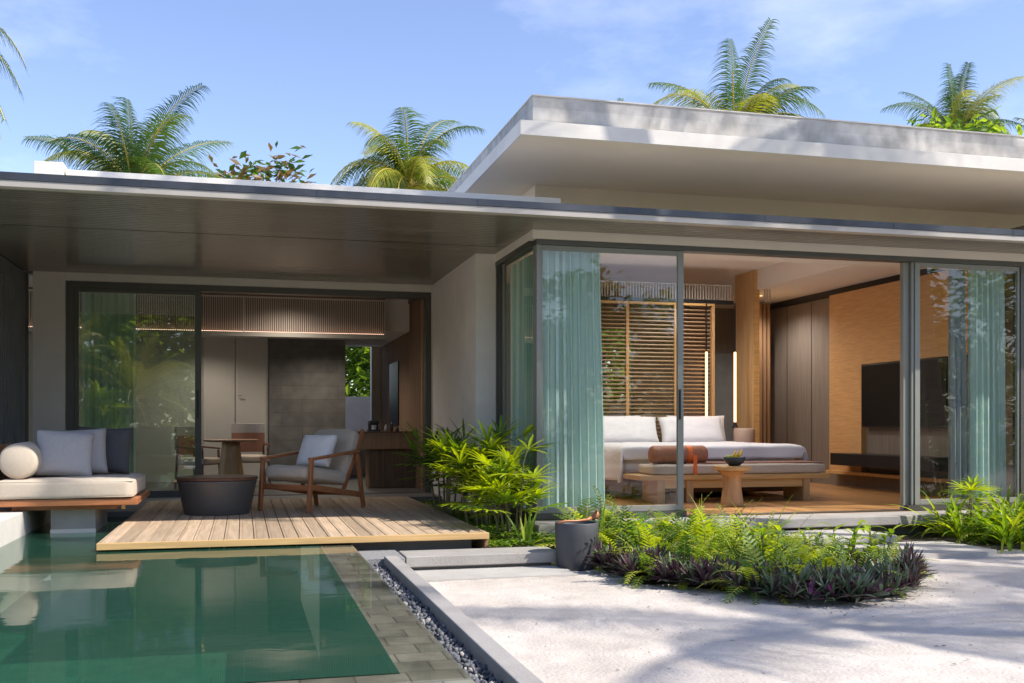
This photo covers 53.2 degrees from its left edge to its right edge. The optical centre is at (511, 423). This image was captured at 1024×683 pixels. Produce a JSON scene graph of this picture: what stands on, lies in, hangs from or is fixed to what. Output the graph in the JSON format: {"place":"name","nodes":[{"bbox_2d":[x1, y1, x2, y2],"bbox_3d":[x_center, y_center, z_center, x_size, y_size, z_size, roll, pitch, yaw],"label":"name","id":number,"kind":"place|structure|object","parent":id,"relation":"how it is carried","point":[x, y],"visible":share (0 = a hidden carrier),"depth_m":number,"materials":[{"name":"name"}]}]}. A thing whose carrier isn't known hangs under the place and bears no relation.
{"place":"outdoors","nodes":[
{"label":"outdoors","id":0,"kind":"place"},
{"bbox_2d":[0,507,50,546],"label":"pool side wall","id":1,"kind":"structure","parent":0,"point":[14,525],"depth_m":9.00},
{"bbox_2d":[0,517,399,682],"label":"water","id":2,"kind":"structure","parent":0,"point":[77,608],"depth_m":5.30,"materials":[{"name":"liquid"}]},
{"bbox_2d":[244,677,325,682],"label":"pool floor","id":3,"kind":"structure","parent":0,"point":[284,680],"depth_m":7.67,"materials":[{"name":"green tile"}]},
{"bbox_2d":[0,444,149,533],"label":"daybed","id":4,"kind":"object","parent":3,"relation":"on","point":[78,504],"visible":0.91,"depth_m":9.19,"materials":[{"name":"fabric"}]},
{"bbox_2d":[0,441,41,478],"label":"bolster","id":5,"kind":"object","parent":4,"relation":"on","point":[21,460],"visible":0.85,"depth_m":9.09,"materials":[{"name":"beige fabric"}]},
{"bbox_2d":[34,429,93,475],"bbox_3d":[-4.178,0.286,9.547,0.500,0.460,0.199,6,-27,-29],"label":"pillow","id":6,"kind":"object","parent":4,"relation":"on","point":[66,453],"visible":0.94,"depth_m":9.47,"materials":[{"name":"grey fabric"}]},
{"bbox_2d":[50,428,107,472],"bbox_3d":[-4.132,0.272,9.761,0.500,0.460,0.178,-3,-17,-19],"label":"pillow","id":7,"kind":"object","parent":4,"relation":"on","point":[99,462],"visible":0.34,"depth_m":9.76,"materials":[{"name":"grey fabric"}]},
{"bbox_2d":[79,427,133,473],"bbox_3d":[-4.007,0.264,10.035,0.520,0.470,0.189,2,-16,-9],"label":"pillow","id":8,"kind":"object","parent":4,"relation":"on","point":[118,443],"visible":0.41,"depth_m":9.99,"materials":[{"name":"grey fabric"}]},
{"bbox_2d":[326,673,391,677],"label":"pool wall","id":9,"kind":"structure","parent":3,"relation":"on","point":[358,675],"depth_m":5.54,"materials":[{"name":"green tile"}]},
{"bbox_2d":[321,544,471,682],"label":"pool coping","id":10,"kind":"object","parent":9,"relation":"on","point":[416,650],"visible":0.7,"depth_m":5.06,"materials":[{"name":"grey stone"}]},
{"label":"pool end wall","id":11,"kind":"structure","parent":3,"relation":"on","visible":0},
{"bbox_2d":[260,674,404,682],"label":"pool end coping","id":12,"kind":"object","parent":11,"relation":"on","point":[393,678],"visible":1,"depth_m":3.97,"materials":[{"name":"grey stone"}]},
{"bbox_2d":[432,507,554,547],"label":"soil","id":13,"kind":"structure","parent":0,"point":[549,545],"depth_m":8.92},
{"bbox_2d":[391,418,497,517],"bbox_3d":[-0.666,0.507,10.880,1.232,1.131,1.309,0,0,16],"label":"fan palm","id":14,"kind":"object","parent":13,"relation":"on","point":[412,445],"visible":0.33,"depth_m":10.78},
{"bbox_2d":[418,499,554,547],"bbox_3d":[-0.490,1.013,11.158,0.714,0.112,5.044,0,0,-15],"label":"ground cover","id":15,"kind":"object","parent":13,"relation":"on","point":[494,533],"visible":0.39,"depth_m":9.41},
{"bbox_2d":[419,415,554,528],"bbox_3d":[-0.249,0.493,9.998,1.291,1.158,1.044,0,0,-15],"label":"fan palm","id":16,"kind":"object","parent":13,"relation":"on","point":[463,466],"visible":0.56,"depth_m":9.87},
{"bbox_2d":[438,435,567,540],"bbox_3d":[-0.096,0.587,9.176,1.042,0.970,0.984,0,0,-42],"label":"fan palm","id":17,"kind":"object","parent":13,"relation":"on","point":[503,489],"visible":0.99,"depth_m":9.16,"materials":[{"name":"plant"}]},
{"bbox_2d":[503,504,538,545],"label":"strap leaf plant","id":18,"kind":"object","parent":13,"relation":"on","point":[527,529],"visible":0.99,"depth_m":8.85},
{"bbox_2d":[0,0,1023,396],"label":"sky","id":19,"kind":"structure","parent":0,"point":[291,73],"materials":[{"name":"blue"}]},
{"bbox_2d":[428,518,1023,682],"bbox_3d":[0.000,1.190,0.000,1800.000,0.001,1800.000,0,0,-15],"label":"ground","id":20,"kind":"structure","parent":0,"point":[828,633],"depth_m":5.76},
{"bbox_2d":[0,27,27,139],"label":"palm tree","id":21,"kind":"object","parent":20,"relation":"on","point":[5,61],"visible":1,"depth_m":14.95,"materials":[{"name":"green plant"}]},
{"bbox_2d":[21,83,233,178],"bbox_3d":[-8.280,-3.117,22.655,4.688,8.694,4.378,0,0,29],"label":"palm tree","id":22,"kind":"object","parent":20,"relation":"on","point":[132,157],"visible":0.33,"depth_m":22.06,"materials":[{"name":"green plant"}]},
{"bbox_2d":[184,141,316,183],"bbox_3d":[-7.548,-3.416,29.420,3.810,9.220,4.011,0,0,-15],"label":"leafy tree","id":23,"kind":"object","parent":20,"relation":"on","point":[279,173],"visible":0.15,"depth_m":28.89,"materials":[{"name":"green plant"}]},
{"bbox_2d":[141,493,441,503],"bbox_3d":[-3.802,1.059,12.740,6.320,0.242,0.665,0,0,-15],"label":"stone threshold","id":24,"kind":"object","parent":20,"relation":"on","point":[421,497],"depth_m":13.12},
{"bbox_2d":[96,496,488,550],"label":"timber deck","id":25,"kind":"structure","parent":20,"relation":"on","point":[399,523],"depth_m":9.13,"materials":[{"name":"brown wood"}]},
{"bbox_2d":[176,474,257,515],"bbox_3d":[-3.049,0.739,10.572,0.820,0.382,0.820,0,0,-15],"label":"drum table","id":26,"kind":"object","parent":25,"relation":"on","point":[218,495],"visible":1,"depth_m":10.27,"materials":[{"name":"black metal"}]},
{"bbox_2d":[258,429,365,512],"bbox_3d":[-2.165,0.497,11.180,0.726,0.872,1.009,0,0,29],"label":"armchair","id":27,"kind":"object","parent":25,"relation":"on","point":[345,456],"visible":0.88,"depth_m":11.01,"materials":[{"name":"brown wood"}]},
{"bbox_2d":[296,435,337,466],"bbox_3d":[-2.132,0.296,11.159,0.460,0.380,0.163,0,-24,29],"label":"pillow","id":28,"kind":"object","parent":27,"relation":"on","point":[315,445],"visible":0.92,"depth_m":11.09,"materials":[{"name":"fabric"}]},
{"bbox_2d":[345,346,369,396],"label":"leafy tree","id":29,"kind":"object","parent":20,"relation":"on","point":[357,367],"visible":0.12,"depth_m":21.59,"materials":[{"name":"green plant"}]},
{"bbox_2d":[330,107,485,191],"bbox_3d":[-2.544,-3.462,26.447,4.527,9.374,4.726,0,0,-15],"label":"palm tree","id":30,"kind":"object","parent":20,"relation":"on","point":[411,174],"visible":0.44,"depth_m":25.58,"materials":[{"name":"green plant"}]},
{"bbox_2d":[357,548,473,565],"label":"aggregate paving","id":31,"kind":"structure","parent":20,"relation":"on","point":[371,557],"depth_m":8.23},
{"bbox_2d":[384,556,543,682],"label":"kerb","id":32,"kind":"structure","parent":20,"relation":"on","point":[498,659],"depth_m":5.16,"materials":[{"name":"grey concrete"}]},
{"bbox_2d":[411,562,550,569],"bbox_3d":[-0.272,1.183,8.396,1.140,0.094,0.320,0,0,-15],"label":"slab footing","id":33,"kind":"object","parent":20,"relation":"on","point":[477,566],"visible":0.21,"depth_m":8.24,"materials":[{"name":"concrete"}]},
{"bbox_2d":[345,396,630,430],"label":"garden wall","id":34,"kind":"structure","parent":20,"relation":"on","point":[357,413],"depth_m":19.80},
{"bbox_2d":[414,565,577,581],"bbox_3d":[-0.202,1.196,7.970,1.340,0.068,0.520,0,0,-15],"label":"concrete apron","id":35,"kind":"object","parent":20,"relation":"on","point":[438,575],"visible":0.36,"depth_m":7.91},
{"bbox_2d":[399,546,555,567],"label":"stepping slab","id":36,"kind":"structure","parent":35,"relation":"on","point":[466,557],"depth_m":8.23,"materials":[{"name":"grey concrete"}]},
{"bbox_2d":[0,94,1023,524],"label":"villa","id":37,"kind":"object","parent":20,"relation":"on","point":[262,302],"visible":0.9,"depth_m":11.31,"materials":[{"name":"paint"}]},
{"bbox_2d":[82,292,135,472],"bbox_3d":[-5.168,-0.380,13.097,0.649,2.580,0.129,0,0,-15],"label":"curtain","id":38,"kind":"object","parent":37,"relation":"hanging from","point":[108,360],"visible":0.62,"depth_m":13.09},
{"bbox_2d":[107,502,146,516],"bbox_3d":[-5.397,1.085,11.274,2.490,0.290,1.350,0,0,-15],"label":"dark ledge","id":39,"kind":"object","parent":37,"relation":"attached to","point":[127,511],"visible":0.11,"depth_m":11.03,"materials":[{"name":"concrete"}]},
{"bbox_2d":[74,288,201,494],"bbox_3d":[-4.708,-0.394,12.897,1.513,2.588,0.060,0,0,-15],"label":"glass door","id":40,"kind":"structure","parent":37,"relation":"in","point":[198,294],"depth_m":13.05,"materials":[{"name":"brown metal"}]},
{"bbox_2d":[174,427,220,488],"bbox_3d":[-4.531,0.489,14.652,0.577,0.884,0.503,0,0,15],"label":"dining chair","id":41,"kind":"object","parent":37,"relation":"on","point":[184,440],"visible":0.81,"depth_m":14.70,"materials":[{"name":"brown wood"}]},
{"bbox_2d":[203,337,234,474],"bbox_3d":[-4.692,-0.227,16.375,0.485,2.315,0.060,0,0,-15],"label":"panel door","id":42,"kind":"structure","parent":37,"relation":"in","point":[218,352],"depth_m":16.34,"materials":[{"name":"grey paint"}]},
{"bbox_2d":[203,439,257,474],"bbox_3d":[-3.938,0.576,14.319,0.750,0.708,0.750,0,0,-15],"label":"round table","id":43,"kind":"object","parent":37,"relation":"on","point":[230,460],"visible":0.82,"depth_m":14.19,"materials":[{"name":"brown wood"}]},
{"bbox_2d":[231,423,270,482],"bbox_3d":[-3.891,0.465,15.177,0.529,0.931,0.608,0,0,-23],"label":"dining chair","id":44,"kind":"object","parent":37,"relation":"on","point":[247,430],"visible":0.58,"depth_m":15.41,"materials":[{"name":"brown wood"}]},
{"bbox_2d":[236,338,267,480],"bbox_3d":[-4.192,-0.227,16.470,0.508,2.315,0.130,0,0,-15],"label":"panel door","id":45,"kind":"structure","parent":37,"relation":"in","point":[251,353],"depth_m":16.48,"materials":[{"name":"grey paint"}]},
{"bbox_2d":[357,431,415,487],"bbox_3d":[-1.865,0.522,14.941,0.845,0.815,0.570,0,0,-15],"label":"vanity counter","id":46,"kind":"object","parent":37,"relation":"on","point":[380,447],"visible":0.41,"depth_m":14.76,"materials":[{"name":"brown wood"}]},
{"bbox_2d":[502,245,534,512],"bbox_3d":[0.072,-0.427,10.549,0.030,2.603,1.287,0,0,-15],"label":"side window","id":47,"kind":"structure","parent":37,"relation":"in","point":[504,265],"depth_m":11.10,"materials":[{"name":"grey metal"}]},
{"bbox_2d":[510,254,532,508],"bbox_3d":[0.138,-0.405,10.656,0.103,2.610,0.950,0,0,-15],"label":"curtain","id":48,"kind":"object","parent":37,"relation":"hanging from","point":[521,319],"visible":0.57,"depth_m":10.67,"materials":[{"name":"fabric"}]},
{"bbox_2d":[543,251,604,506],"bbox_3d":[0.615,-0.405,10.150,0.652,2.610,0.144,0,0,-15],"label":"curtain","id":49,"kind":"object","parent":37,"relation":"hanging from","point":[573,429],"visible":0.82,"depth_m":10.13,"materials":[{"name":"fabric"}]},
{"bbox_2d":[541,245,683,513],"bbox_3d":[0.997,-0.427,10.082,1.498,2.601,0.060,0,0,-15],"label":"glass door","id":50,"kind":"structure","parent":37,"relation":"in","point":[679,505],"depth_m":10.25,"materials":[{"name":"grey metal"}]},
{"bbox_2d":[601,300,714,441],"bbox_3d":[1.742,-0.430,14.829,2.585,2.680,0.070,0,0,-15],"label":"louvre screen","id":51,"kind":"object","parent":37,"relation":"on","point":[627,348],"visible":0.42,"depth_m":14.91,"materials":[{"name":"brown wood"}]},
{"bbox_2d":[600,280,770,304],"bbox_3d":[2.170,-1.913,14.942,3.590,0.283,0.080,0,0,-15],"label":"ceiling grille","id":52,"kind":"object","parent":37,"relation":"attached to","point":[666,299],"visible":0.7,"depth_m":14.95,"materials":[{"name":"white"}]},
{"bbox_2d":[604,441,807,493],"bbox_3d":[2.260,0.563,13.677,2.622,0.614,2.145,0,0,-15],"label":"bed","id":53,"kind":"object","parent":37,"relation":"on","point":[621,459],"visible":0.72,"depth_m":12.79,"materials":[{"name":"fabric"}]},
{"bbox_2d":[603,417,658,442],"bbox_3d":[1.605,0.109,14.473,1.000,0.440,0.250,0,-24,-15],"label":"pillow","id":54,"kind":"object","parent":53,"relation":"on","point":[629,429],"visible":0.74,"depth_m":14.37,"materials":[{"name":"white fabric"}]},
{"bbox_2d":[657,417,724,441],"bbox_3d":[2.592,0.109,14.732,1.000,0.440,0.251,0,-24,-15],"label":"pillow","id":55,"kind":"object","parent":53,"relation":"on","point":[702,429],"visible":0.76,"depth_m":14.63,"materials":[{"name":"white fabric"}]},
{"bbox_2d":[623,460,829,502],"bbox_3d":[2.603,0.699,12.367,2.480,0.462,0.520,0,0,-15],"label":"bed bench","id":56,"kind":"object","parent":37,"relation":"on","point":[792,478],"visible":0.88,"depth_m":12.20,"materials":[{"name":"brown wood"}]},
{"bbox_2d":[648,445,707,474],"bbox_3d":[1.995,0.445,12.123,0.700,0.370,0.347,0,0,-15],"label":"leather bolster","id":57,"kind":"object","parent":56,"relation":"on","point":[694,454],"visible":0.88,"depth_m":12.08,"materials":[{"name":"orange"}]},
{"bbox_2d":[713,465,750,506],"bbox_3d":[2.482,0.704,11.529,0.420,0.452,0.420,0,0,-15],"label":"pedestal table","id":58,"kind":"object","parent":37,"relation":"on","point":[732,488],"visible":0.96,"depth_m":11.43,"materials":[{"name":"brown wood"}]},
{"bbox_2d":[733,428,754,442],"bbox_3d":[3.385,0.500,14.898,0.310,0.860,0.312,0,0,-15],"label":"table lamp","id":59,"kind":"object","parent":37,"relation":"on","point":[747,435],"visible":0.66,"depth_m":14.77,"materials":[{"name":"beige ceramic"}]},
{"bbox_2d":[735,270,758,442],"bbox_3d":[3.614,-0.693,15.732,0.085,3.246,0.645,0,0,-15],"label":"oak panel","id":60,"kind":"object","parent":37,"relation":"on","point":[747,348],"visible":0.64,"depth_m":15.64,"materials":[{"name":"wood"}]},
{"bbox_2d":[759,303,769,442],"bbox_3d":[4.119,-0.530,16.850,0.310,2.880,0.100,0,0,-15],"label":"slatted partition","id":61,"kind":"object","parent":37,"relation":"on","point":[764,373],"visible":0.43,"depth_m":16.81,"materials":[{"name":"brown wood"}]},
{"bbox_2d":[826,269,967,482],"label":"tv wall panel","id":62,"kind":"structure","parent":37,"relation":"attached to","point":[864,326],"depth_m":14.28,"materials":[{"name":"brown wood"}]},
{"bbox_2d":[830,453,947,471],"bbox_3d":[5.062,0.510,13.748,0.379,0.170,2.220,0,0,-15],"label":"media shelf","id":63,"kind":"object","parent":62,"relation":"attached to","point":[927,463],"visible":0.76,"depth_m":13.60,"materials":[{"name":"black"}]},
{"bbox_2d":[862,357,947,426],"bbox_3d":[5.232,-0.388,13.627,0.112,0.875,1.800,0,0,-15],"label":"television","id":64,"kind":"object","parent":62,"relation":"attached to","point":[880,394],"visible":0.65,"depth_m":13.70,"materials":[{"name":"black"}]},
{"bbox_2d":[948,269,966,497],"bbox_3d":[4.962,-0.405,11.374,0.216,2.610,0.086,0,0,-15],"label":"curtain","id":65,"kind":"object","parent":37,"relation":"hanging from","point":[957,441],"visible":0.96,"depth_m":11.36,"materials":[{"name":"fabric"}]},
{"bbox_2d":[914,262,1019,504],"bbox_3d":[4.956,-0.427,11.133,1.335,2.601,0.040,0,0,-15],"label":"glass door","id":66,"kind":"structure","parent":37,"relation":"in","point":[917,501],"depth_m":11.03,"materials":[{"name":"grey metal"}]},
{"bbox_2d":[967,270,1005,497],"bbox_3d":[5.306,-0.405,11.404,0.468,2.610,0.111,0,0,-15],"label":"curtain","id":67,"kind":"object","parent":37,"relation":"hanging from","point":[986,388],"visible":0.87,"depth_m":11.39,"materials":[{"name":"fabric"}]},
{"bbox_2d":[555,521,598,570],"bbox_3d":[0.527,1.006,8.306,0.354,0.408,0.354,0,0,-15],"label":"water pot","id":68,"kind":"object","parent":20,"relation":"on","point":[574,542],"visible":0.74,"depth_m":8.15,"materials":[{"name":"black"}]},
{"bbox_2d":[601,329,630,415],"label":"leafy tree","id":69,"kind":"object","parent":20,"relation":"on","point":[613,362],"visible":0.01,"depth_m":21.86,"materials":[{"name":"green plant"}]},
{"bbox_2d":[616,549,652,578],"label":"boat lily","id":70,"kind":"object","parent":20,"relation":"on","point":[633,563],"visible":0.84,"depth_m":7.43,"materials":[{"name":"purple plant"}]},
{"bbox_2d":[648,551,688,581],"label":"boat lily","id":71,"kind":"object","parent":20,"relation":"on","point":[663,570],"visible":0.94,"depth_m":7.20,"materials":[{"name":"purple plant"}]},
{"bbox_2d":[676,554,712,585],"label":"boat lily","id":72,"kind":"object","parent":20,"relation":"on","point":[692,575],"visible":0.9,"depth_m":7.10,"materials":[{"name":"purple plant"}]},
{"bbox_2d":[647,17,825,118],"bbox_3d":[5.254,-3.983,24.230,4.414,10.372,4.732,0,0,42],"label":"palm tree","id":73,"kind":"object","parent":20,"relation":"on","point":[765,102],"visible":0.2,"depth_m":23.59,"materials":[{"name":"green plant"}]},
{"bbox_2d":[601,567,907,601],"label":"planting bed soil","id":74,"kind":"structure","parent":20,"relation":"on","point":[655,582],"depth_m":7.22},
{"bbox_2d":[588,540,622,567],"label":"boat lily","id":75,"kind":"object","parent":74,"relation":"on","point":[603,558],"visible":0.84,"depth_m":7.92,"materials":[{"name":"purple plant"}]},
{"bbox_2d":[598,505,672,548],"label":"fern","id":76,"kind":"object","parent":74,"relation":"on","point":[625,517],"visible":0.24,"depth_m":8.32,"materials":[{"name":"green plant"}]},
{"bbox_2d":[598,509,689,546],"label":"fern","id":77,"kind":"object","parent":74,"relation":"on","point":[640,521],"visible":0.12,"depth_m":8.53,"materials":[{"name":"green plant"}]},
{"bbox_2d":[601,533,688,588],"bbox_3d":[0.957,1.013,7.547,0.621,0.429,0.615,0,0,-29],"label":"fern","id":78,"kind":"object","parent":74,"relation":"on","point":[642,565],"visible":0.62,"depth_m":7.39,"materials":[{"name":"green plant"}]},
{"bbox_2d":[640,534,727,591],"bbox_3d":[1.195,1.007,7.324,0.671,0.472,0.678,0,0,-1],"label":"fern","id":79,"kind":"object","parent":74,"relation":"on","point":[684,560],"visible":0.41,"depth_m":7.24,"materials":[{"name":"green plant"}]},
{"bbox_2d":[636,509,766,551],"bbox_3d":[1.523,0.992,8.295,1.068,0.627,1.004,0,0,-1],"label":"fern","id":80,"kind":"object","parent":74,"relation":"on","point":[723,538],"visible":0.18,"depth_m":8.24,"materials":[{"name":"green plant"}]},
{"bbox_2d":[684,556,725,585],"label":"boat lily","id":81,"kind":"object","parent":74,"relation":"on","point":[709,575],"visible":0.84,"depth_m":7.02,"materials":[{"name":"purple plant"}]},
{"bbox_2d":[693,537,803,604],"bbox_3d":[1.582,0.988,6.857,0.743,0.484,0.706,0,0,25],"label":"fern","id":82,"kind":"object","parent":74,"relation":"on","point":[744,571],"visible":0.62,"depth_m":6.80,"materials":[{"name":"green plant"}]},
{"bbox_2d":[737,521,793,562],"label":"leafy plant","id":83,"kind":"object","parent":74,"relation":"on","point":[763,531],"visible":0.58,"depth_m":7.55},
{"bbox_2d":[727,519,810,599],"bbox_3d":[1.875,0.963,7.224,0.808,0.530,0.849,0,0,-41],"label":"fern","id":84,"kind":"object","parent":74,"relation":"on","point":[751,555],"visible":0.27,"depth_m":7.31,"materials":[{"name":"green plant"}]},
{"bbox_2d":[774,536,860,568],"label":"fern","id":85,"kind":"object","parent":74,"relation":"on","point":[829,561],"visible":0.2,"depth_m":7.40,"materials":[{"name":"green plant"}]},
{"bbox_2d":[802,570,849,601],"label":"boat lily","id":86,"kind":"object","parent":74,"relation":"on","point":[827,592],"visible":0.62,"depth_m":6.56,"materials":[{"name":"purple plant"}]},
{"bbox_2d":[803,561,859,594],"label":"boat lily","id":87,"kind":"object","parent":74,"relation":"on","point":[830,570],"visible":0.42,"depth_m":6.66,"materials":[{"name":"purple plant"}]},
{"bbox_2d":[820,520,874,563],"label":"leafy plant","id":88,"kind":"object","parent":74,"relation":"on","point":[853,543],"visible":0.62,"depth_m":7.62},
{"bbox_2d":[815,534,906,597],"bbox_3d":[2.473,1.002,7.153,0.691,0.431,0.655,0,0,34],"label":"fern","id":89,"kind":"object","parent":74,"relation":"on","point":[861,561],"visible":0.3,"depth_m":7.20,"materials":[{"name":"green plant"}]},
{"bbox_2d":[855,521,903,554],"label":"leafy plant","id":90,"kind":"object","parent":74,"relation":"on","point":[868,530],"visible":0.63,"depth_m":7.87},
{"bbox_2d":[858,559,916,594],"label":"boat lily","id":91,"kind":"object","parent":74,"relation":"on","point":[898,578],"visible":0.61,"depth_m":6.81,"materials":[{"name":"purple plant"}]},
{"bbox_2d":[549,523,966,535],"bbox_3d":[5.007,1.131,10.952,9.750,0.199,0.240,0,0,-15],"label":"terrace footing","id":92,"kind":"object","parent":20,"relation":"on","point":[901,529],"depth_m":10.56,"materials":[{"name":"concrete"}]},
{"bbox_2d":[527,509,1014,534],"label":"terrace slab","id":93,"kind":"structure","parent":92,"relation":"on","point":[876,518],"depth_m":10.24,"materials":[{"name":"grey concrete"}]},
{"bbox_2d":[753,568,810,597],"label":"boat lily","id":94,"kind":"object","parent":20,"relation":"on","point":[777,582],"visible":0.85,"depth_m":6.62,"materials":[{"name":"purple plant"}]},
{"bbox_2d":[776,575,827,600],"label":"boat lily","id":95,"kind":"object","parent":20,"relation":"on","point":[793,591],"visible":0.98,"depth_m":6.55,"materials":[{"name":"purple plant"}]},
{"bbox_2d":[812,572,866,601],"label":"boat lily","id":96,"kind":"object","parent":20,"relation":"on","point":[846,586],"visible":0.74,"depth_m":6.52,"materials":[{"name":"purple plant"}]},
{"bbox_2d":[827,567,886,602],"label":"boat lily","id":97,"kind":"object","parent":20,"relation":"on","point":[865,585],"visible":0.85,"depth_m":6.52,"materials":[{"name":"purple plant"}]},
{"bbox_2d":[812,541,996,558],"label":"slab","id":98,"kind":"structure","parent":20,"relation":"on","point":[938,549],"depth_m":9.20,"materials":[{"name":"concrete"}]},
{"bbox_2d":[894,562,929,587],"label":"boat lily","id":99,"kind":"object","parent":20,"relation":"on","point":[913,574],"visible":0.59,"depth_m":6.90,"materials":[{"name":"purple plant"}]},
{"bbox_2d":[881,62,1023,134],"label":"palm tree","id":100,"kind":"object","parent":20,"relation":"on","point":[957,107],"visible":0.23,"depth_m":29.93,"materials":[{"name":"green plant"}]},
{"bbox_2d":[894,533,1020,550],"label":"border soil","id":101,"kind":"structure","parent":20,"relation":"on","point":[935,537],"depth_m":9.97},
{"bbox_2d":[891,488,989,537],"bbox_3d":[4.308,0.984,10.348,1.032,0.672,1.175,0,0,9],"label":"strap leaf clump","id":102,"kind":"object","parent":101,"relation":"on","point":[928,527],"visible":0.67,"depth_m":10.26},
{"bbox_2d":[915,494,1008,544],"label":"strap leaf clump","id":103,"kind":"object","parent":101,"relation":"on","point":[956,520],"visible":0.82,"depth_m":9.93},
{"bbox_2d":[935,474,999,538],"bbox_3d":[4.531,0.853,10.215,0.865,0.676,0.586,0,0,-54],"label":"fan palm","id":104,"kind":"object","parent":101,"relation":"on","point":[973,483],"visible":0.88,"depth_m":10.21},
{"bbox_2d":[953,501,1023,553],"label":"strap leaf clump","id":105,"kind":"object","parent":101,"relation":"on","point":[1002,536],"visible":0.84,"depth_m":9.54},
{"bbox_2d":[954,497,1023,544],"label":"clump","id":106,"kind":"object","parent":101,"relation":"on","point":[991,537],"visible":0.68,"depth_m":9.71,"materials":[{"name":"green plant"}]},
{"bbox_2d":[906,106,1022,134],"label":"leafy tree","id":107,"kind":"object","parent":20,"relation":"on","point":[994,128],"visible":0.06,"depth_m":27.39,"materials":[{"name":"green plant"}]},
{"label":"channel bed","id":108,"kind":"structure","parent":0,"visible":0},
{"bbox_2d":[371,563,502,682],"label":"pebbles","id":109,"kind":"object","parent":108,"relation":"on","point":[458,653],"visible":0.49,"depth_m":5.40,"materials":[{"name":"gravel"}]},
{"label":"step footing","id":110,"kind":"structure","parent":0,"visible":0},
{"bbox_2d":[749,527,896,544],"bbox_3d":[2.509,1.091,9.794,2.130,0.067,0.830,0,0,-15],"label":"terrace step","id":111,"kind":"object","parent":110,"relation":"on","point":[842,533],"visible":0.29,"depth_m":9.82,"materials":[{"name":"concrete"}]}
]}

